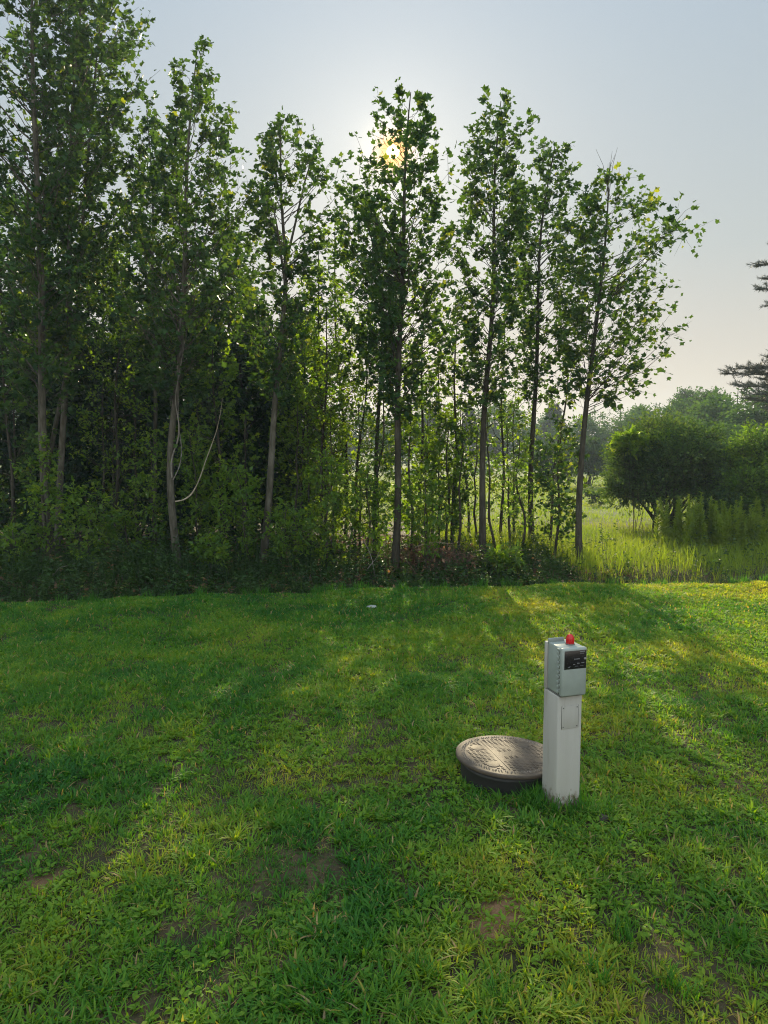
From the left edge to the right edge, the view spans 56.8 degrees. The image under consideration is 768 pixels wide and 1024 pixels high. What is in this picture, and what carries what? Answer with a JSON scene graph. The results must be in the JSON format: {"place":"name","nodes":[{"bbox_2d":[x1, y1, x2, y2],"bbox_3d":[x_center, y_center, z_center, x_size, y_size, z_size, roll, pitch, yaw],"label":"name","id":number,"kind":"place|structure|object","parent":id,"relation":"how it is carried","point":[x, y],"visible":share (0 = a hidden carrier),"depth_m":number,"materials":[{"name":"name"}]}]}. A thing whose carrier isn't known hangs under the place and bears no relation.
{"place":"outdoors","nodes":[
{"label":"outdoors","id":0,"kind":"place"},
{"bbox_2d":[0,454,767,1023],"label":"ground","id":1,"kind":"structure","parent":0,"point":[74,808],"depth_m":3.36,"materials":[{"name":"green plant"}]},
{"bbox_2d":[0,517,45,568],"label":"sapling","id":2,"kind":"object","parent":1,"relation":"on","point":[22,536],"visible":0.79,"depth_m":10.64,"materials":[{"name":"green plant"}]},
{"bbox_2d":[0,288,58,550],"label":"sapling","id":3,"kind":"object","parent":1,"relation":"on","point":[28,448],"visible":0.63,"depth_m":11.95,"materials":[{"name":"green plant"}]},
{"bbox_2d":[0,162,67,537],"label":"broadleaf tree","id":4,"kind":"object","parent":1,"relation":"on","point":[10,326],"visible":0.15,"depth_m":14.12,"materials":[{"name":"green plant"}]},
{"bbox_2d":[8,431,73,567],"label":"sapling","id":5,"kind":"object","parent":1,"relation":"on","point":[34,488],"visible":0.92,"depth_m":10.64,"materials":[{"name":"green plant"}]},
{"bbox_2d":[0,237,109,545],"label":"sapling","id":6,"kind":"object","parent":1,"relation":"on","point":[82,377],"visible":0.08,"depth_m":13.72,"materials":[{"name":"green plant"}]},
{"bbox_2d":[0,248,110,524],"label":"broadleaf tree","id":7,"kind":"object","parent":1,"relation":"on","point":[3,468],"visible":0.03,"depth_m":15.97,"materials":[{"name":"green plant"}]},
{"bbox_2d":[0,0,125,573],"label":"tulip tree","id":8,"kind":"object","parent":1,"relation":"on","point":[58,63],"visible":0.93,"depth_m":10.27,"materials":[{"name":"green plant"}]},
{"bbox_2d":[0,297,128,546],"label":"broadleaf tree","id":9,"kind":"object","parent":1,"relation":"on","point":[69,472],"visible":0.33,"depth_m":13.85,"materials":[{"name":"green plant"}]},
{"bbox_2d":[0,0,165,559],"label":"tulip tree","id":10,"kind":"object","parent":1,"relation":"on","point":[106,151],"visible":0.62,"depth_m":10.92,"materials":[{"name":"green plant"}]},
{"bbox_2d":[50,476,125,567],"bbox_3d":[-4.380,0.235,10.517,1.022,1.581,0.918,-2,5,-23],"label":"shrub","id":11,"kind":"object","parent":1,"relation":"on","point":[87,534],"visible":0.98,"depth_m":10.40,"materials":[{"name":"green plant"}]},
{"bbox_2d":[35,0,155,554],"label":"tulip tree","id":12,"kind":"object","parent":1,"relation":"on","point":[133,32],"visible":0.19,"depth_m":12.05,"materials":[{"name":"green plant"}]},
{"bbox_2d":[68,366,140,551],"bbox_3d":[-4.770,-0.822,12.271,1.270,3.375,0.329,-1,5,-13],"label":"bare stem","id":13,"kind":"object","parent":1,"relation":"on","point":[103,483],"visible":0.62,"depth_m":12.15,"materials":[{"name":"brown plant"}]},
{"bbox_2d":[61,223,165,527],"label":"broadleaf tree","id":14,"kind":"object","parent":1,"relation":"on","point":[99,327],"visible":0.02,"depth_m":16.48,"materials":[{"name":"green plant"}]},
{"bbox_2d":[66,309,166,545],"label":"sapling","id":15,"kind":"object","parent":1,"relation":"on","point":[116,446],"visible":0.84,"depth_m":12.00,"materials":[{"name":"green plant"}]},
{"bbox_2d":[96,508,149,564],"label":"sapling","id":16,"kind":"object","parent":1,"relation":"on","point":[127,520],"visible":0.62,"depth_m":11.03,"materials":[{"name":"green plant"}]},
{"bbox_2d":[87,198,168,538],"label":"sapling","id":17,"kind":"object","parent":1,"relation":"on","point":[111,339],"visible":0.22,"depth_m":14.11,"materials":[{"name":"green plant"}]},
{"bbox_2d":[64,317,202,541],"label":"broadleaf tree","id":18,"kind":"object","parent":1,"relation":"on","point":[124,368],"visible":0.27,"depth_m":14.12,"materials":[{"name":"green plant"}]},
{"bbox_2d":[119,351,164,552],"bbox_3d":[-4.394,-1.066,13.064,0.933,3.740,0.284,-1,5,-10],"label":"bare stem","id":19,"kind":"object","parent":1,"relation":"on","point":[135,470],"visible":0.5,"depth_m":12.95,"materials":[{"name":"brown plant"}]},
{"bbox_2d":[85,90,209,542],"bbox_3d":[-4.182,-3.261,12.569,2.022,8.235,2.081,0,5,0],"label":"tulip tree","id":20,"kind":"object","parent":1,"relation":"on","point":[141,149],"visible":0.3,"depth_m":12.40,"materials":[{"name":"green plant"}]},
{"bbox_2d":[120,427,176,555],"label":"sapling","id":21,"kind":"object","parent":1,"relation":"on","point":[152,485],"visible":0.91,"depth_m":11.10,"materials":[{"name":"green plant"}]},
{"bbox_2d":[107,35,276,571],"bbox_3d":[-2.838,-3.021,10.801,2.606,8.026,2.647,0,5,0],"label":"tulip tree","id":22,"kind":"object","parent":1,"relation":"on","point":[162,345],"visible":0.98,"depth_m":10.50,"materials":[{"name":"green plant"}]},
{"bbox_2d":[170,330,186,477],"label":"climbing vine","id":23,"kind":"object","parent":22,"relation":"attached to","point":[178,422],"visible":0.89,"depth_m":10.80,"materials":[{"name":"grey plant"}]},
{"bbox_2d":[120,286,264,542],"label":"broadleaf tree","id":24,"kind":"object","parent":1,"relation":"on","point":[166,407],"visible":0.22,"depth_m":13.66,"materials":[{"name":"green plant"}]},
{"bbox_2d":[162,424,222,567],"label":"sapling","id":25,"kind":"object","parent":1,"relation":"on","point":[193,498],"visible":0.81,"depth_m":11.26,"materials":[{"name":"green plant"}]},
{"bbox_2d":[188,528,232,580],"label":"sapling","id":26,"kind":"object","parent":1,"relation":"on","point":[208,547],"visible":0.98,"depth_m":10.16,"materials":[{"name":"green plant"}]},
{"bbox_2d":[162,323,260,551],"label":"sapling","id":27,"kind":"object","parent":1,"relation":"on","point":[231,371],"visible":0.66,"depth_m":11.91,"materials":[{"name":"green plant"}]},
{"bbox_2d":[159,225,297,518],"bbox_3d":[-3.606,-3.000,16.317,3.346,7.076,3.100,0,5,0],"label":"broadleaf tree","id":28,"kind":"object","parent":1,"relation":"on","point":[262,297],"visible":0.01,"depth_m":15.91,"materials":[{"name":"green plant"}]},
{"bbox_2d":[204,454,270,567],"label":"sapling","id":29,"kind":"object","parent":1,"relation":"on","point":[245,523],"visible":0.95,"depth_m":10.64,"materials":[{"name":"green plant"}]},
{"bbox_2d":[210,201,287,538],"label":"sapling","id":30,"kind":"object","parent":1,"relation":"on","point":[254,290],"visible":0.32,"depth_m":13.79,"materials":[{"name":"green plant"}]},
{"bbox_2d":[239,415,267,551],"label":"bare stem","id":31,"kind":"object","parent":1,"relation":"on","point":[245,467],"visible":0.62,"depth_m":11.97,"materials":[{"name":"brown plant"}]},
{"bbox_2d":[204,317,315,540],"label":"broadleaf tree","id":32,"kind":"object","parent":1,"relation":"on","point":[257,443],"visible":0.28,"depth_m":14.41,"materials":[{"name":"green plant"}]},
{"bbox_2d":[213,105,354,568],"bbox_3d":[-1.450,-2.438,10.905,1.685,6.842,1.858,3,6,35],"label":"tulip tree","id":33,"kind":"object","parent":1,"relation":"on","point":[290,271],"visible":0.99,"depth_m":10.63,"materials":[{"name":"green plant"}]},
{"bbox_2d":[255,496,317,571],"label":"sapling","id":34,"kind":"object","parent":1,"relation":"on","point":[282,545],"visible":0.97,"depth_m":10.54,"materials":[{"name":"green plant"}]},
{"bbox_2d":[279,404,311,535],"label":"bare stem","id":35,"kind":"object","parent":1,"relation":"on","point":[296,469],"visible":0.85,"depth_m":12.18,"materials":[{"name":"brown plant"}]},
{"bbox_2d":[258,332,339,546],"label":"sapling","id":36,"kind":"object","parent":1,"relation":"on","point":[283,437],"visible":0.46,"depth_m":13.39,"materials":[{"name":"green plant"}]},
{"bbox_2d":[266,296,344,528],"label":"broadleaf tree","id":37,"kind":"object","parent":1,"relation":"on","point":[321,352],"visible":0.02,"depth_m":16.96,"materials":[{"name":"green plant"}]},
{"bbox_2d":[270,242,362,535],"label":"sapling","id":38,"kind":"object","parent":1,"relation":"on","point":[335,343],"visible":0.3,"depth_m":13.70,"materials":[{"name":"green plant"}]},
{"bbox_2d":[1,533,641,602],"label":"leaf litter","id":39,"kind":"object","parent":1,"relation":"on","point":[449,555],"visible":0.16,"depth_m":11.10,"materials":[{"name":"brown plant"}]},
{"bbox_2d":[301,447,359,570],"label":"sapling","id":40,"kind":"object","parent":1,"relation":"on","point":[335,501],"visible":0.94,"depth_m":10.90,"materials":[{"name":"green plant"}]},
{"bbox_2d":[284,297,377,547],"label":"sapling","id":41,"kind":"object","parent":1,"relation":"on","point":[325,415],"visible":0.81,"depth_m":12.45,"materials":[{"name":"green plant"}]},
{"bbox_2d":[304,408,363,554],"bbox_3d":[-0.791,-0.450,12.126,1.127,2.643,0.642,0,5,0],"label":"bare stem","id":42,"kind":"object","parent":1,"relation":"on","point":[332,454],"visible":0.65,"depth_m":11.95,"materials":[{"name":"brown plant"}]},
{"bbox_2d":[287,222,381,541],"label":"sapling","id":43,"kind":"object","parent":1,"relation":"on","point":[324,230],"visible":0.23,"depth_m":14.17,"materials":[{"name":"green plant"}]},
{"bbox_2d":[299,186,409,542],"bbox_3d":[-0.302,-2.476,12.693,2.012,6.624,1.777,-5,7,-42],"label":"tulip tree","id":44,"kind":"object","parent":1,"relation":"on","point":[351,324],"visible":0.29,"depth_m":12.64,"materials":[{"name":"green plant"}]},
{"bbox_2d":[334,409,379,465],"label":"tree","id":45,"kind":"object","parent":1,"relation":"on","point":[354,446],"visible":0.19,"depth_m":81.92,"materials":[{"name":"green plant"}]},
{"bbox_2d":[325,337,393,544],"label":"sapling","id":46,"kind":"object","parent":1,"relation":"on","point":[359,439],"visible":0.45,"depth_m":13.19,"materials":[{"name":"green plant"}]},
{"bbox_2d":[343,392,379,550],"bbox_3d":[-0.333,-0.684,12.575,0.986,3.047,0.588,0,5,0],"label":"bare stem","id":47,"kind":"object","parent":1,"relation":"on","point":[359,486],"visible":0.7,"depth_m":12.56,"materials":[{"name":"brown plant"}]},
{"bbox_2d":[339,457,396,563],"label":"sapling","id":48,"kind":"object","parent":1,"relation":"on","point":[378,496],"visible":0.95,"depth_m":10.96,"materials":[{"name":"green plant"}]},
{"bbox_2d":[340,379,419,554],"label":"sapling","id":49,"kind":"object","parent":1,"relation":"on","point":[384,424],"visible":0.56,"depth_m":11.70,"materials":[{"name":"green plant"}]},
{"bbox_2d":[0,514,767,602],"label":"undergrowth","id":50,"kind":"object","parent":1,"relation":"on","point":[150,565],"visible":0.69,"depth_m":10.41,"materials":[{"name":"green plant"}]},
{"bbox_2d":[15,476,767,583],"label":"meadow grass","id":51,"kind":"structure","parent":1,"relation":"on","point":[590,563],"depth_m":12.72,"materials":[{"name":"green plant"}]},
{"bbox_2d":[366,415,431,468],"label":"tree","id":52,"kind":"object","parent":1,"relation":"on","point":[406,457],"visible":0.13,"depth_m":67.49,"materials":[{"name":"green plant"}]},
{"bbox_2d":[329,77,476,571],"bbox_3d":[0.267,-2.630,10.745,2.192,7.301,2.213,0,5,0],"label":"tulip tree","id":53,"kind":"object","parent":1,"relation":"on","point":[399,261],"visible":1,"depth_m":10.41,"materials":[{"name":"green plant"}]},
{"bbox_2d":[368,391,445,549],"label":"sapling","id":54,"kind":"object","parent":1,"relation":"on","point":[416,428],"visible":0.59,"depth_m":11.66,"materials":[{"name":"green plant"}]},
{"bbox_2d":[386,278,463,547],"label":"sapling","id":55,"kind":"object","parent":1,"relation":"on","point":[415,449],"visible":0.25,"depth_m":12.75,"materials":[{"name":"green plant"}]},
{"bbox_2d":[396,465,459,573],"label":"sapling","id":56,"kind":"object","parent":1,"relation":"on","point":[426,500],"visible":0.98,"depth_m":10.84,"materials":[{"name":"green plant"}]},
{"bbox_2d":[410,350,467,538],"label":"sapling","id":57,"kind":"object","parent":1,"relation":"on","point":[451,413],"visible":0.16,"depth_m":14.03,"materials":[{"name":"green plant"}]},
{"bbox_2d":[419,417,471,551],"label":"sapling","id":58,"kind":"object","parent":1,"relation":"on","point":[450,479],"visible":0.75,"depth_m":12.16,"materials":[{"name":"green plant"}]},
{"bbox_2d":[444,413,472,552],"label":"bare stem","id":59,"kind":"object","parent":1,"relation":"on","point":[460,525],"visible":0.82,"depth_m":12.02,"materials":[{"name":"brown plant"}]},
{"bbox_2d":[421,296,498,546],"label":"sapling","id":60,"kind":"object","parent":1,"relation":"on","point":[470,432],"visible":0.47,"depth_m":12.35,"materials":[{"name":"green plant"}]},
{"bbox_2d":[442,396,487,537],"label":"sapling","id":61,"kind":"object","parent":1,"relation":"on","point":[468,510],"visible":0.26,"depth_m":14.58,"materials":[{"name":"green plant"}]},
{"bbox_2d":[452,408,487,465],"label":"tree","id":62,"kind":"object","parent":1,"relation":"on","point":[467,423],"visible":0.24,"depth_m":67.82,"materials":[{"name":"green plant"}]},
{"bbox_2d":[459,412,480,543],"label":"bare stem","id":63,"kind":"object","parent":1,"relation":"on","point":[474,508],"visible":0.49,"depth_m":13.84,"materials":[{"name":"brown plant"}]},
{"bbox_2d":[469,392,505,551],"bbox_3d":[1.888,-0.677,12.313,0.830,3.062,0.761,-1,5,-15],"label":"bare stem","id":64,"kind":"object","parent":1,"relation":"on","point":[491,529],"visible":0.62,"depth_m":12.42,"materials":[{"name":"brown plant"}]},
{"bbox_2d":[437,84,539,557],"bbox_3d":[1.620,-2.861,11.254,1.751,7.610,2.123,0,5,0],"label":"tulip tree","id":65,"kind":"object","parent":1,"relation":"on","point":[504,249],"visible":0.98,"depth_m":11.14,"materials":[{"name":"green plant"}]},
{"bbox_2d":[456,735,542,795],"bbox_3d":[0.722,1.495,4.146,0.606,0.207,0.606,0,5,0],"label":"septic lid","id":66,"kind":"object","parent":1,"relation":"on","point":[505,764],"visible":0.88,"depth_m":4.03,"materials":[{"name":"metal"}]},
{"bbox_2d":[463,399,536,461],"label":"tree","id":67,"kind":"object","parent":1,"relation":"on","point":[497,432],"visible":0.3,"depth_m":77.89,"materials":[{"name":"green plant"}]},
{"bbox_2d":[483,540,525,576],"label":"shrub","id":68,"kind":"object","parent":1,"relation":"on","point":[505,558],"visible":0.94,"depth_m":10.68,"materials":[{"name":"green plant"}]},
{"bbox_2d":[489,416,526,543],"bbox_3d":[2.290,-0.465,13.027,0.794,2.547,0.304,0,5,0],"label":"bare stem","id":69,"kind":"object","parent":1,"relation":"on","point":[509,533],"visible":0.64,"depth_m":13.02,"materials":[{"name":"brown plant"}]},
{"bbox_2d":[474,318,542,541],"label":"sapling","id":70,"kind":"object","parent":1,"relation":"on","point":[501,424],"visible":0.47,"depth_m":13.51,"materials":[{"name":"green plant"}]},
{"bbox_2d":[488,392,541,534],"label":"sapling","id":71,"kind":"object","parent":1,"relation":"on","point":[518,399],"visible":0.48,"depth_m":14.71,"materials":[{"name":"green plant"}]},
{"bbox_2d":[497,434,544,552],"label":"sapling","id":72,"kind":"object","parent":1,"relation":"on","point":[519,499],"visible":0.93,"depth_m":12.41,"materials":[{"name":"green plant"}]},
{"bbox_2d":[508,411,561,464],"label":"tree","id":73,"kind":"object","parent":1,"relation":"on","point":[540,421],"visible":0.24,"depth_m":69.62,"materials":[{"name":"green plant"}]},
{"bbox_2d":[500,135,587,543],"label":"tulip tree","id":74,"kind":"object","parent":1,"relation":"on","point":[533,319],"visible":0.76,"depth_m":12.59,"materials":[{"name":"green plant"}]},
{"bbox_2d":[534,403,565,451],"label":"tree","id":75,"kind":"object","parent":1,"relation":"on","point":[556,411],"visible":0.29,"depth_m":69.00,"materials":[{"name":"green plant"}]},
{"bbox_2d":[527,441,577,485],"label":"cedar tree","id":76,"kind":"object","parent":1,"relation":"on","point":[550,460],"visible":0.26,"depth_m":37.37,"materials":[{"name":"green plant"}]},
{"bbox_2d":[535,327,590,544],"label":"sapling","id":77,"kind":"object","parent":1,"relation":"on","point":[553,477],"visible":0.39,"depth_m":13.89,"materials":[{"name":"green plant"}]},
{"bbox_2d":[526,413,601,559],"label":"sapling","id":78,"kind":"object","parent":1,"relation":"on","point":[540,477],"visible":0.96,"depth_m":11.88,"materials":[{"name":"green plant"}]},
{"bbox_2d":[542,634,586,811],"bbox_3d":[0.949,1.184,3.751,0.150,1.099,0.185,-2,5,-17],"label":"alarm pedestal","id":79,"kind":"object","parent":1,"relation":"on","point":[565,675],"visible":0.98,"depth_m":3.70,"materials":[{"name":"grey plastic"}]},
{"bbox_2d":[536,421,598,453],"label":"tree","id":80,"kind":"object","parent":1,"relation":"on","point":[553,431],"visible":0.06,"depth_m":65.72,"materials":[{"name":"green plant"}]},
{"bbox_2d":[570,436,610,484],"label":"cedar tree","id":81,"kind":"object","parent":1,"relation":"on","point":[593,446],"visible":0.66,"depth_m":39.26,"materials":[{"name":"green plant"}]},
{"bbox_2d":[561,412,627,470],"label":"tree","id":82,"kind":"object","parent":1,"relation":"on","point":[578,428],"visible":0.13,"depth_m":61.77,"materials":[{"name":"green plant"}]},
{"bbox_2d":[582,490,606,505],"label":"shrub","id":83,"kind":"object","parent":1,"relation":"on","point":[593,495],"visible":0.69,"depth_m":24.94,"materials":[{"name":"green plant"}]},
{"bbox_2d":[579,403,652,470],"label":"tree","id":84,"kind":"object","parent":1,"relation":"on","point":[599,432],"visible":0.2,"depth_m":58.93,"materials":[{"name":"green plant"}]},
{"bbox_2d":[538,147,719,565],"bbox_3d":[3.801,-2.409,11.434,2.690,6.732,3.028,0,5,0],"label":"tulip tree","id":85,"kind":"object","parent":1,"relation":"on","point":[583,278],"visible":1,"depth_m":11.13,"materials":[{"name":"green plant"}]},
{"bbox_2d":[651,500,662,548],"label":"tall weed","id":86,"kind":"object","parent":1,"relation":"on","point":[657,526],"visible":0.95,"depth_m":12.94,"materials":[{"name":"green plant"}]},
{"bbox_2d":[659,502,667,542],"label":"tall weed","id":87,"kind":"object","parent":1,"relation":"on","point":[663,527],"visible":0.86,"depth_m":13.29,"materials":[{"name":"green plant"}]},
{"bbox_2d":[637,395,693,425],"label":"tree","id":88,"kind":"object","parent":1,"relation":"on","point":[676,404],"visible":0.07,"depth_m":46.42,"materials":[{"name":"green plant"}]},
{"bbox_2d":[590,402,743,531],"bbox_3d":[6.621,-0.998,16.601,3.463,3.064,3.403,0,5,0],"label":"juniper bush","id":89,"kind":"object","parent":1,"relation":"on","point":[670,472],"visible":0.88,"depth_m":15.84,"materials":[{"name":"green plant"}]},
{"bbox_2d":[606,423,678,535],"bbox_3d":[5.814,-0.710,16.022,1.559,2.562,1.252,2,5,25],"label":"vine mat","id":90,"kind":"object","parent":89,"relation":"on","point":[631,437],"visible":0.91,"depth_m":15.81,"materials":[{"name":"green plant"}]},
{"bbox_2d":[676,499,685,541],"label":"tall weed","id":91,"kind":"object","parent":1,"relation":"on","point":[681,520],"visible":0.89,"depth_m":13.31,"materials":[{"name":"green plant"}]},
{"bbox_2d":[665,386,700,415],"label":"tree","id":92,"kind":"object","parent":1,"relation":"on","point":[685,395],"visible":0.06,"depth_m":51.34,"materials":[{"name":"green plant"}]},
{"bbox_2d":[680,494,696,550],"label":"tall weed","id":93,"kind":"object","parent":1,"relation":"on","point":[688,524],"visible":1,"depth_m":12.69,"materials":[{"name":"green plant"}]},
{"bbox_2d":[690,504,701,552],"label":"tall weed","id":94,"kind":"object","parent":1,"relation":"on","point":[695,536],"visible":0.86,"depth_m":12.95,"materials":[{"name":"green plant"}]},
{"bbox_2d":[667,386,741,423],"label":"tree","id":95,"kind":"object","parent":1,"relation":"on","point":[690,402],"visible":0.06,"depth_m":43.54,"materials":[{"name":"green plant"}]},
{"bbox_2d":[673,390,767,422],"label":"tree","id":96,"kind":"object","parent":1,"relation":"on","point":[716,410],"visible":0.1,"depth_m":38.13,"materials":[{"name":"green plant"}]},
{"bbox_2d":[681,486,765,524],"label":"shrub","id":97,"kind":"object","parent":1,"relation":"on","point":[717,496],"visible":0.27,"depth_m":14.54,"materials":[{"name":"green plant"}]},
{"bbox_2d":[688,386,767,428],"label":"tree","id":98,"kind":"object","parent":1,"relation":"on","point":[701,413],"visible":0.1,"depth_m":36.12,"materials":[{"name":"green plant"}]},
{"bbox_2d":[702,417,767,527],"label":"shrub","id":99,"kind":"object","parent":1,"relation":"on","point":[749,479],"visible":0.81,"depth_m":14.95,"materials":[{"name":"green plant"}]},
{"bbox_2d":[710,419,767,453],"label":"tree","id":100,"kind":"object","parent":1,"relation":"on","point":[729,427],"visible":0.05,"depth_m":28.16,"materials":[{"name":"green plant"}]},
{"bbox_2d":[715,388,767,440],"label":"tree","id":101,"kind":"object","parent":1,"relation":"on","point":[755,418],"visible":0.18,"depth_m":33.93,"materials":[{"name":"green plant"}]},
{"bbox_2d":[717,243,767,414],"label":"pine tree","id":102,"kind":"object","parent":1,"relation":"on","point":[755,369],"visible":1,"depth_m":23.77,"materials":[{"name":"green plant"}]},
{"bbox_2d":[756,501,767,549],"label":"tall weed","id":103,"kind":"object","parent":1,"relation":"on","point":[765,527],"visible":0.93,"depth_m":12.68,"materials":[{"name":"green plant"}]},
{"bbox_2d":[0,0,767,454],"label":"sky","id":104,"kind":"structure","parent":0,"point":[679,87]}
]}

